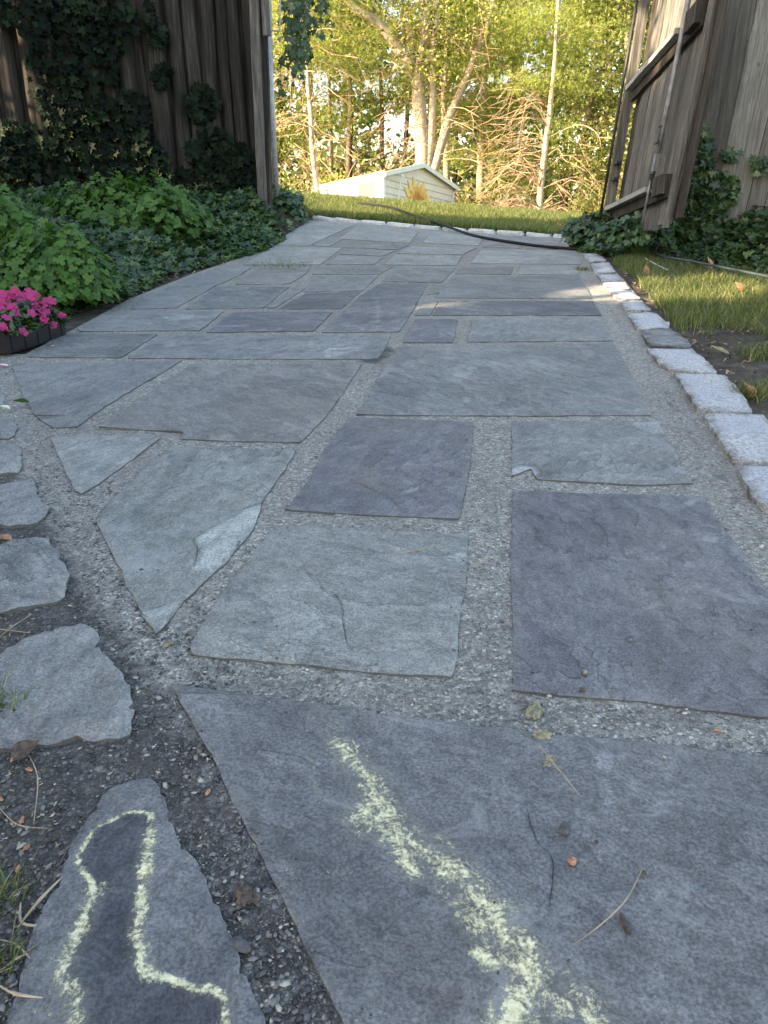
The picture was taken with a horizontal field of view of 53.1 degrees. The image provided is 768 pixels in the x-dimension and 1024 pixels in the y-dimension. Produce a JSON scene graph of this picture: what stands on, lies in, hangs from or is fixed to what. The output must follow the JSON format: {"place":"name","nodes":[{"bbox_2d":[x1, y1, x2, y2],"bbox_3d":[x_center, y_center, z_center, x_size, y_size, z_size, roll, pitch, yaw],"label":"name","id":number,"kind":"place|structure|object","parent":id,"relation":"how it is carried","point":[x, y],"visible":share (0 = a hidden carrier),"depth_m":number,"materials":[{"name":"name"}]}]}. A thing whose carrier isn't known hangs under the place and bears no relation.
{"place":"outdoors","nodes":[
{"label":"outdoors","id":0,"kind":"place"},
{"bbox_2d":[0,220,767,1023],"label":"path","id":1,"kind":"structure","parent":0,"point":[654,380],"depth_m":1.66,"materials":[{"name":"gravel"}]},
{"bbox_2d":[0,849,36,915],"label":"grass tuft","id":2,"kind":"object","parent":1,"relation":"on","point":[6,886],"visible":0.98,"depth_m":1.02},
{"bbox_2d":[0,910,48,975],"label":"grass tuft","id":3,"kind":"object","parent":1,"relation":"on","point":[2,953],"visible":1,"depth_m":0.94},
{"bbox_2d":[11,740,38,760],"bbox_3d":[-0.587,0.388,1.255,0.050,0.016,0.031,-35,65,-15],"label":"fallen leaf","id":4,"kind":"object","parent":1,"relation":"on","point":[24,748],"visible":1,"depth_m":1.26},
{"bbox_2d":[0,480,50,528],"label":"edge stone","id":5,"kind":"object","parent":1,"relation":"on","point":[22,505],"visible":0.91,"depth_m":2.16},
{"bbox_2d":[0,753,60,1017],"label":"leaf litter","id":6,"kind":"object","parent":1,"relation":"on","point":[1,913],"visible":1,"depth_m":1.09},
{"bbox_2d":[0,537,70,614],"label":"edge stone","id":7,"kind":"object","parent":1,"relation":"on","point":[34,572],"visible":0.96,"depth_m":1.80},
{"bbox_2d":[0,285,72,353],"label":"flower tray","id":8,"kind":"object","parent":1,"relation":"on","point":[28,319],"visible":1,"depth_m":4.03,"materials":[{"name":"plant"}]},
{"bbox_2d":[0,623,134,751],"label":"edge stone","id":9,"kind":"object","parent":1,"relation":"on","point":[81,690],"visible":0.98,"depth_m":1.40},
{"bbox_2d":[29,333,156,358],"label":"flagstone","id":10,"kind":"object","parent":1,"relation":"on","point":[95,345],"visible":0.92,"depth_m":4.06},
{"bbox_2d":[12,360,181,428],"bbox_3d":[-1.396,-0.512,3.300,0.809,0.083,1.052,0,22,0],"label":"flagstone","id":11,"kind":"object","parent":1,"relation":"on","point":[74,392],"visible":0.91,"depth_m":3.35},
{"bbox_2d":[51,434,159,494],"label":"flagstone","id":12,"kind":"object","parent":1,"relation":"on","point":[85,453],"visible":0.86,"depth_m":2.55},
{"bbox_2d":[77,311,223,331],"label":"flagstone","id":13,"kind":"object","parent":1,"relation":"on","point":[126,321],"visible":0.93,"depth_m":4.68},
{"bbox_2d":[0,460,338,1023],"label":"dark gravel","id":14,"kind":"structure","parent":1,"relation":"on","point":[269,1004],"depth_m":1.12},
{"bbox_2d":[233,883,260,904],"bbox_3d":[-0.184,0.509,1.019,0.033,0.024,0.033,-17,27,-36],"label":"soil clod","id":15,"kind":"object","parent":14,"relation":"on","point":[244,894],"visible":1,"depth_m":1.01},
{"bbox_2d":[131,268,250,309],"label":"flagstone","id":16,"kind":"object","parent":1,"relation":"on","point":[185,290],"visible":0.9,"depth_m":5.86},
{"bbox_2d":[97,446,295,635],"bbox_3d":[-0.568,0.028,2.112,0.453,0.090,1.130,2,22,4],"label":"flagstone","id":17,"kind":"object","parent":1,"relation":"on","point":[208,521],"visible":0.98,"depth_m":2.09,"materials":[{"name":"stone"}]},
{"bbox_2d":[99,363,361,443],"bbox_3d":[-0.586,-0.479,3.229,0.827,0.090,1.182,3,22,6],"label":"flagstone","id":18,"kind":"object","parent":1,"relation":"on","point":[280,403],"visible":0.98,"depth_m":3.10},
{"bbox_2d":[186,286,288,309],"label":"flagstone","id":19,"kind":"object","parent":1,"relation":"on","point":[235,297],"visible":0.93,"depth_m":5.51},
{"bbox_2d":[229,936,250,953],"bbox_3d":[-0.179,0.539,0.956,0.033,0.012,0.018,8,23,19],"label":"pebble","id":20,"kind":"object","parent":1,"relation":"on","point":[238,944],"visible":1,"depth_m":0.95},
{"bbox_2d":[128,334,389,359],"bbox_3d":[-0.618,-0.866,4.075,1.311,0.064,0.600,0,22,0],"label":"flagstone","id":21,"kind":"object","parent":1,"relation":"on","point":[310,347],"visible":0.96,"depth_m":4.02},
{"bbox_2d":[207,312,331,332],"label":"flagstone","id":22,"kind":"object","parent":1,"relation":"on","point":[246,322],"visible":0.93,"depth_m":4.64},
{"bbox_2d":[235,268,309,284],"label":"flagstone","id":23,"kind":"object","parent":1,"relation":"on","point":[260,276],"visible":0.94,"depth_m":6.44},
{"bbox_2d":[267,285,306,307],"bbox_3d":[-0.703,-1.566,5.612,0.094,0.084,1.047,3,22,7],"label":"paving stone","id":24,"kind":"object","parent":1,"relation":"on","point":[289,295],"visible":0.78,"depth_m":5.56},
{"bbox_2d":[244,247,341,264],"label":"flagstone","id":25,"kind":"object","parent":1,"relation":"on","point":[315,255],"visible":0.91,"depth_m":7.44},
{"bbox_2d":[275,220,355,245],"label":"flagstone","id":26,"kind":"object","parent":1,"relation":"on","point":[311,233],"visible":0.87,"depth_m":8.86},
{"bbox_2d":[278,292,359,309],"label":"flagstone","id":27,"kind":"object","parent":1,"relation":"on","point":[336,300],"visible":0.85,"depth_m":5.35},
{"bbox_2d":[190,525,468,678],"bbox_3d":[-0.087,0.187,1.765,0.546,0.067,0.626,3,22,7],"label":"flagstone","id":28,"kind":"object","parent":1,"relation":"on","point":[320,587],"visible":1,"depth_m":1.69,"materials":[{"name":"stone"}]},
{"bbox_2d":[303,275,377,291],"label":"flagstone","id":29,"kind":"object","parent":1,"relation":"on","point":[336,283],"visible":0.87,"depth_m":6.13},
{"bbox_2d":[312,266,393,274],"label":"flagstone","id":30,"kind":"object","parent":1,"relation":"on","point":[349,270],"visible":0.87,"depth_m":6.75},
{"bbox_2d":[325,256,383,264],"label":"flagstone","id":31,"kind":"object","parent":1,"relation":"on","point":[353,260],"visible":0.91,"depth_m":7.26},
{"bbox_2d":[340,249,394,255],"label":"flagstone","id":32,"kind":"object","parent":1,"relation":"on","point":[364,252],"visible":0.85,"depth_m":7.73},
{"bbox_2d":[334,241,409,249],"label":"flagstone","id":33,"kind":"object","parent":1,"relation":"on","point":[366,245],"visible":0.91,"depth_m":8.17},
{"bbox_2d":[322,283,426,332],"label":"flagstone","id":34,"kind":"object","parent":1,"relation":"on","point":[384,308],"visible":0.89,"depth_m":5.03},
{"bbox_2d":[339,227,418,243],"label":"flagstone","id":35,"kind":"object","parent":1,"relation":"on","point":[382,235],"visible":0.91,"depth_m":8.97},
{"bbox_2d":[285,417,473,520],"bbox_3d":[0.040,-0.157,2.518,0.505,0.078,0.884,3,22,8],"label":"flagstone","id":36,"kind":"object","parent":1,"relation":"on","point":[365,472],"visible":0.92,"depth_m":2.41,"materials":[{"name":"stone"}]},
{"bbox_2d":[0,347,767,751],"bbox_3d":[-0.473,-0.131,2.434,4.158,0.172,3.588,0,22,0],"label":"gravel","id":37,"kind":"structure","parent":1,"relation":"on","point":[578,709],"depth_m":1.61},
{"bbox_2d":[382,267,455,282],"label":"flagstone","id":38,"kind":"object","parent":1,"relation":"on","point":[422,274],"visible":0.89,"depth_m":6.56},
{"bbox_2d":[384,255,461,265],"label":"flagstone","id":39,"kind":"object","parent":1,"relation":"on","point":[427,260],"visible":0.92,"depth_m":7.34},
{"bbox_2d":[403,318,457,342],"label":"flagstone","id":40,"kind":"object","parent":1,"relation":"on","point":[432,330],"visible":0.86,"depth_m":4.40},
{"bbox_2d":[398,246,475,254],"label":"flagstone","id":41,"kind":"object","parent":1,"relation":"on","point":[438,250],"visible":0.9,"depth_m":8.00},
{"bbox_2d":[422,232,482,245],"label":"flagstone","id":42,"kind":"object","parent":1,"relation":"on","point":[443,238],"visible":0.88,"depth_m":8.96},
{"bbox_2d":[172,684,767,1023],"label":"flagstone","id":43,"kind":"object","parent":1,"relation":"on","point":[373,787],"visible":1,"depth_m":1.06,"materials":[{"name":"stone"}]},
{"bbox_2d":[16,345,763,1023],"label":"stone crumbs","id":44,"kind":"object","parent":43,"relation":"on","point":[394,721],"visible":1,"depth_m":1.29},
{"bbox_2d":[455,266,512,274],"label":"flagstone","id":45,"kind":"object","parent":1,"relation":"on","point":[493,270],"visible":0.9,"depth_m":6.82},
{"bbox_2d":[356,343,650,416],"bbox_3d":[0.564,-0.624,3.543,1.343,0.096,1.301,0,22,0],"label":"flagstone","id":46,"kind":"object","parent":1,"relation":"on","point":[550,380],"visible":0.98,"depth_m":3.37,"materials":[{"name":"stone"}]},
{"bbox_2d":[435,276,591,298],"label":"flagstone","id":47,"kind":"object","parent":1,"relation":"on","point":[521,287],"visible":0.94,"depth_m":5.91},
{"bbox_2d":[433,300,600,315],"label":"flagstone","id":48,"kind":"object","parent":1,"relation":"on","point":[513,308],"visible":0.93,"depth_m":5.09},
{"bbox_2d":[470,250,580,264],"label":"flagstone","id":49,"kind":"object","parent":1,"relation":"on","point":[567,257],"visible":0.94,"depth_m":7.71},
{"bbox_2d":[492,234,568,248],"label":"flagstone","id":50,"kind":"object","parent":1,"relation":"on","point":[542,240],"visible":0.73,"depth_m":9.46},
{"bbox_2d":[358,202,578,250],"bbox_3d":[0.744,-4.041,10.689,0.686,0.524,5.968,-10,24,-24],"label":"garden hose","id":51,"kind":"object","parent":50,"relation":"on","point":[507,241],"visible":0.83,"depth_m":9.18,"materials":[{"name":"black rubber"}]},
{"bbox_2d":[524,699,545,719],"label":"moss clump","id":52,"kind":"object","parent":1,"relation":"on","point":[535,710],"visible":1,"depth_m":1.36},
{"bbox_2d":[468,317,612,342],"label":"flagstone","id":53,"kind":"object","parent":1,"relation":"on","point":[563,329],"visible":0.91,"depth_m":4.43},
{"bbox_2d":[519,267,578,274],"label":"flagstone","id":54,"kind":"object","parent":1,"relation":"on","point":[547,271],"visible":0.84,"depth_m":6.80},
{"bbox_2d":[511,420,692,485],"bbox_3d":[0.713,-0.208,2.633,0.548,0.066,0.660,3,22,8],"label":"flagstone","id":55,"kind":"object","parent":1,"relation":"on","point":[611,452],"visible":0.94,"depth_m":2.56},
{"bbox_2d":[610,290,639,301],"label":"granite block","id":56,"kind":"structure","parent":1,"relation":"on","point":[623,296],"depth_m":5.51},
{"bbox_2d":[620,300,650,312],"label":"granite block","id":57,"kind":"structure","parent":1,"relation":"on","point":[634,306],"depth_m":5.08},
{"bbox_2d":[510,490,767,719],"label":"flagstone","id":58,"kind":"object","parent":1,"relation":"on","point":[665,604],"visible":0.99,"depth_m":1.68,"materials":[{"name":"stone"}]},
{"bbox_2d":[628,312,669,331],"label":"granite block","id":59,"kind":"structure","parent":1,"relation":"on","point":[643,321],"depth_m":4.60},
{"bbox_2d":[641,329,690,348],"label":"granite block","id":60,"kind":"structure","parent":1,"relation":"on","point":[662,338],"depth_m":4.12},
{"bbox_2d":[647,348,716,373],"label":"granite block","id":61,"kind":"structure","parent":1,"relation":"on","point":[688,361],"depth_m":3.69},
{"bbox_2d":[674,373,751,413],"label":"granite block","id":62,"kind":"structure","parent":1,"relation":"on","point":[708,393],"depth_m":3.16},
{"bbox_2d":[703,413,767,465],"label":"granite block","id":63,"kind":"structure","parent":1,"relation":"on","point":[741,439],"depth_m":2.68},
{"bbox_2d":[737,465,767,513],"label":"granite block","id":64,"kind":"structure","parent":1,"relation":"on","point":[754,480],"depth_m":2.29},
{"bbox_2d":[10,207,767,418],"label":"ground","id":65,"kind":"structure","parent":0,"point":[83,317],"depth_m":4.35,"materials":[{"name":"soil"}]},
{"bbox_2d":[0,417,17,439],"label":"edge stone","id":66,"kind":"object","parent":65,"relation":"on","point":[8,429],"visible":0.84,"depth_m":2.79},
{"bbox_2d":[0,444,21,475],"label":"edge stone","id":67,"kind":"object","parent":65,"relation":"on","point":[10,459],"visible":0.86,"depth_m":2.50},
{"bbox_2d":[0,0,255,210],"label":"wooden fence","id":68,"kind":"object","parent":65,"relation":"on","point":[210,43],"visible":0.41,"depth_m":8.74,"materials":[{"name":"brown wood"}]},
{"bbox_2d":[0,0,141,192],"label":"climbing ivy","id":69,"kind":"object","parent":68,"relation":"attached to","point":[75,113],"visible":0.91,"depth_m":8.44,"materials":[{"name":"green plant"}]},
{"bbox_2d":[108,0,175,188],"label":"climbing ivy","id":70,"kind":"object","parent":68,"relation":"attached to","point":[134,134],"visible":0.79,"depth_m":8.74,"materials":[{"name":"green plant"}]},
{"bbox_2d":[166,80,257,201],"bbox_3d":[-2.035,-4.286,9.073,1.206,1.437,0.272,-6,23,-14],"label":"climbing ivy","id":71,"kind":"object","parent":68,"relation":"attached to","point":[220,160],"visible":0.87,"depth_m":9.07,"materials":[{"name":"green plant"}]},
{"bbox_2d":[7,779,265,1023],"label":"edge stone","id":72,"kind":"object","parent":65,"relation":"on","point":[135,931],"visible":1,"depth_m":0.96,"materials":[{"name":"stone"}]},
{"bbox_2d":[27,209,275,316],"bbox_3d":[-3.786,-2.337,6.778,5.427,0.710,5.977,0,22,0],"label":"planting bed","id":73,"kind":"object","parent":65,"relation":"on","point":[211,237],"visible":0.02,"depth_m":6.70,"materials":[{"name":"soil"}]},
{"bbox_2d":[0,183,46,256],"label":"leafy plant","id":74,"kind":"object","parent":73,"relation":"on","point":[12,216],"visible":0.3,"depth_m":5.54,"materials":[{"name":"green plant"}]},
{"bbox_2d":[0,217,129,307],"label":"leafy plant","id":75,"kind":"object","parent":73,"relation":"on","point":[54,262],"visible":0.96,"depth_m":4.82,"materials":[{"name":"green plant"}]},
{"bbox_2d":[33,170,230,239],"bbox_3d":[-2.488,-2.932,7.435,1.945,0.690,1.158,0,22,0],"label":"leafy plant","id":76,"kind":"object","parent":73,"relation":"on","point":[134,206],"visible":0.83,"depth_m":7.20,"materials":[{"name":"green plant"}]},
{"bbox_2d":[0,178,286,315],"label":"ivy ground cover","id":77,"kind":"object","parent":73,"relation":"on","point":[160,260],"visible":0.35,"depth_m":7.18,"materials":[{"name":"green plant"}]},
{"bbox_2d":[249,0,272,219],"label":"gate post","id":78,"kind":"object","parent":65,"relation":"on","point":[260,27],"visible":0.9,"depth_m":8.67,"materials":[{"name":"brown wood"}]},
{"bbox_2d":[268,0,280,196],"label":"steel post","id":79,"kind":"object","parent":65,"relation":"on","point":[273,136],"visible":0.56,"depth_m":9.24,"materials":[{"name":"grey metal"}]},
{"bbox_2d":[275,0,334,97],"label":"hanging ivy","id":80,"kind":"object","parent":79,"relation":"hanging from","point":[295,52],"visible":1,"depth_m":8.95,"materials":[{"name":"green plant"}]},
{"bbox_2d":[272,210,303,234],"bbox_3d":[-1.465,-4.380,11.170,0.536,0.522,6.041,-2,22,-6],"label":"planting bed","id":81,"kind":"object","parent":65,"relation":"on","point":[282,224],"visible":0.12,"depth_m":9.23,"materials":[{"name":"soil"}]},
{"bbox_2d":[264,180,303,230],"bbox_3d":[-1.415,-4.420,10.897,0.578,0.688,5.538,-2,22,-6],"label":"ivy ground cover","id":82,"kind":"object","parent":81,"relation":"on","point":[297,218],"visible":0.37,"depth_m":9.38,"materials":[{"name":"green plant"}]},
{"bbox_2d":[273,188,308,222],"bbox_3d":[-1.245,-3.888,9.777,0.601,0.450,0.637,0,22,0],"label":"ivy clump","id":83,"kind":"object","parent":81,"relation":"on","point":[293,202],"visible":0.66,"depth_m":9.61,"materials":[{"name":"green plant"}]},
{"bbox_2d":[271,0,357,179],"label":"tree","id":84,"kind":"object","parent":65,"relation":"on","point":[280,149],"visible":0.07,"depth_m":25.20,"materials":[{"name":"green plant"}]},
{"bbox_2d":[272,0,374,188],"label":"tree","id":85,"kind":"object","parent":65,"relation":"on","point":[324,120],"visible":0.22,"depth_m":25.28,"materials":[{"name":"green plant"}]},
{"bbox_2d":[274,0,388,188],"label":"tree","id":86,"kind":"object","parent":65,"relation":"on","point":[330,163],"visible":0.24,"depth_m":27.25,"materials":[{"name":"green plant"}]},
{"bbox_2d":[271,0,415,195],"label":"tree","id":87,"kind":"object","parent":65,"relation":"on","point":[311,125],"visible":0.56,"depth_m":20.98,"materials":[{"name":"green plant"}]},
{"bbox_2d":[278,0,416,181],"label":"tree","id":88,"kind":"object","parent":65,"relation":"on","point":[349,153],"visible":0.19,"depth_m":29.64,"materials":[{"name":"green plant"}]},
{"bbox_2d":[310,163,458,203],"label":"shed","id":89,"kind":"structure","parent":65,"relation":"on","point":[423,181],"depth_m":20.77,"materials":[{"name":"beige"}]},
{"bbox_2d":[324,0,469,172],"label":"tree","id":90,"kind":"object","parent":65,"relation":"on","point":[381,134],"visible":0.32,"depth_m":26.53,"materials":[{"name":"green plant"}]},
{"bbox_2d":[272,0,589,205],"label":"tree","id":91,"kind":"object","parent":65,"relation":"on","point":[424,125],"visible":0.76,"depth_m":21.69,"materials":[{"name":"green plant"}]},
{"bbox_2d":[334,0,541,193],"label":"tree","id":92,"kind":"object","parent":65,"relation":"on","point":[446,162],"visible":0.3,"depth_m":24.57,"materials":[{"name":"green plant"}]},
{"bbox_2d":[272,0,646,211],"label":"forest","id":93,"kind":"object","parent":65,"relation":"on","point":[465,175],"depth_m":38.31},
{"bbox_2d":[383,0,580,209],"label":"tree","id":94,"kind":"object","parent":65,"relation":"on","point":[512,60],"visible":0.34,"depth_m":26.44,"materials":[{"name":"green plant"}]},
{"bbox_2d":[406,0,590,207],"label":"tree","id":95,"kind":"object","parent":65,"relation":"on","point":[536,41],"visible":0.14,"depth_m":28.96,"materials":[{"name":"green plant"}]},
{"bbox_2d":[448,0,648,211],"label":"tree","id":96,"kind":"object","parent":65,"relation":"on","point":[553,23],"visible":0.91,"depth_m":21.13,"materials":[{"name":"green plant"}]},
{"bbox_2d":[467,0,652,210],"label":"tree","id":97,"kind":"object","parent":65,"relation":"on","point":[591,103],"visible":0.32,"depth_m":23.71,"materials":[{"name":"green plant"}]},
{"bbox_2d":[491,0,650,211],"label":"tree","id":98,"kind":"object","parent":65,"relation":"on","point":[573,97],"visible":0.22,"depth_m":25.73,"materials":[{"name":"green plant"}]},
{"bbox_2d":[531,0,652,209],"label":"tree","id":99,"kind":"object","parent":65,"relation":"on","point":[626,12],"visible":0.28,"depth_m":22.89,"materials":[{"name":"green plant"}]},
{"bbox_2d":[569,171,619,212],"bbox_3d":[6.518,-9.217,23.209,2.575,2.069,1.692,0,22,0],"label":"bush","id":100,"kind":"object","parent":65,"relation":"on","point":[594,199],"visible":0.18,"depth_m":23.04,"materials":[{"name":"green plant"}]},
{"bbox_2d":[588,210,691,251],"bbox_3d":[2.573,-2.825,7.709,1.045,0.392,0.632,0,22,0],"label":"ivy clump","id":101,"kind":"object","parent":65,"relation":"on","point":[629,232],"visible":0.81,"depth_m":7.57,"materials":[{"name":"green plant"}]},
{"bbox_2d":[578,239,767,272],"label":"planting bed","id":102,"kind":"object","parent":65,"relation":"on","point":[749,257],"visible":0.04,"depth_m":7.47,"materials":[{"name":"soil"}]},
{"bbox_2d":[559,210,618,244],"bbox_3d":[2.358,-3.192,8.634,0.801,0.410,0.674,0,22,0],"label":"ivy clump","id":103,"kind":"object","parent":102,"relation":"on","point":[586,225],"visible":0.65,"depth_m":8.49,"materials":[{"name":"green plant"}]},
{"bbox_2d":[599,0,728,230],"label":"wooden gate","id":104,"kind":"structure","parent":102,"relation":"on","point":[667,85],"depth_m":7.11,"materials":[{"name":"brown wood"}]},
{"bbox_2d":[564,205,767,273],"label":"ivy ground cover","id":105,"kind":"object","parent":102,"relation":"on","point":[716,250],"visible":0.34,"depth_m":7.61,"materials":[{"name":"green plant"}]},
{"bbox_2d":[611,250,767,339],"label":"grass patch","id":106,"kind":"object","parent":65,"relation":"on","point":[690,278],"visible":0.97,"depth_m":5.55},
{"bbox_2d":[655,245,767,277],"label":"garden hose","id":107,"kind":"object","parent":106,"relation":"on","point":[718,266],"visible":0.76,"depth_m":6.41,"materials":[{"name":"grey plastic"}]},
{"bbox_2d":[644,0,767,248],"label":"plank fence","id":108,"kind":"object","parent":65,"relation":"on","point":[736,114],"visible":0.2,"depth_m":7.67,"materials":[{"name":"grey wood"}]},
{"bbox_2d":[673,122,767,238],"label":"climbing ivy","id":109,"kind":"object","parent":108,"relation":"attached to","point":[708,207],"visible":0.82,"depth_m":7.95,"materials":[{"name":"green plant"}]},
{"bbox_2d":[675,319,767,411],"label":"soil","id":110,"kind":"structure","parent":65,"relation":"on","point":[730,371],"depth_m":4.01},
{"bbox_2d":[716,369,767,402],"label":"grass tuft","id":111,"kind":"object","parent":65,"relation":"on","point":[762,391],"visible":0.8,"depth_m":3.20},
{"bbox_2d":[726,334,767,362],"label":"grass tuft","id":112,"kind":"object","parent":65,"relation":"on","point":[762,353],"visible":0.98,"depth_m":3.86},
{"bbox_2d":[289,189,595,235],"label":"lawn","id":113,"kind":"structure","parent":0,"point":[466,216],"depth_m":12.58,"materials":[{"name":"green plant"}]},
{"bbox_2d":[272,0,644,205],"label":"sky","id":114,"kind":"structure","parent":0,"point":[392,120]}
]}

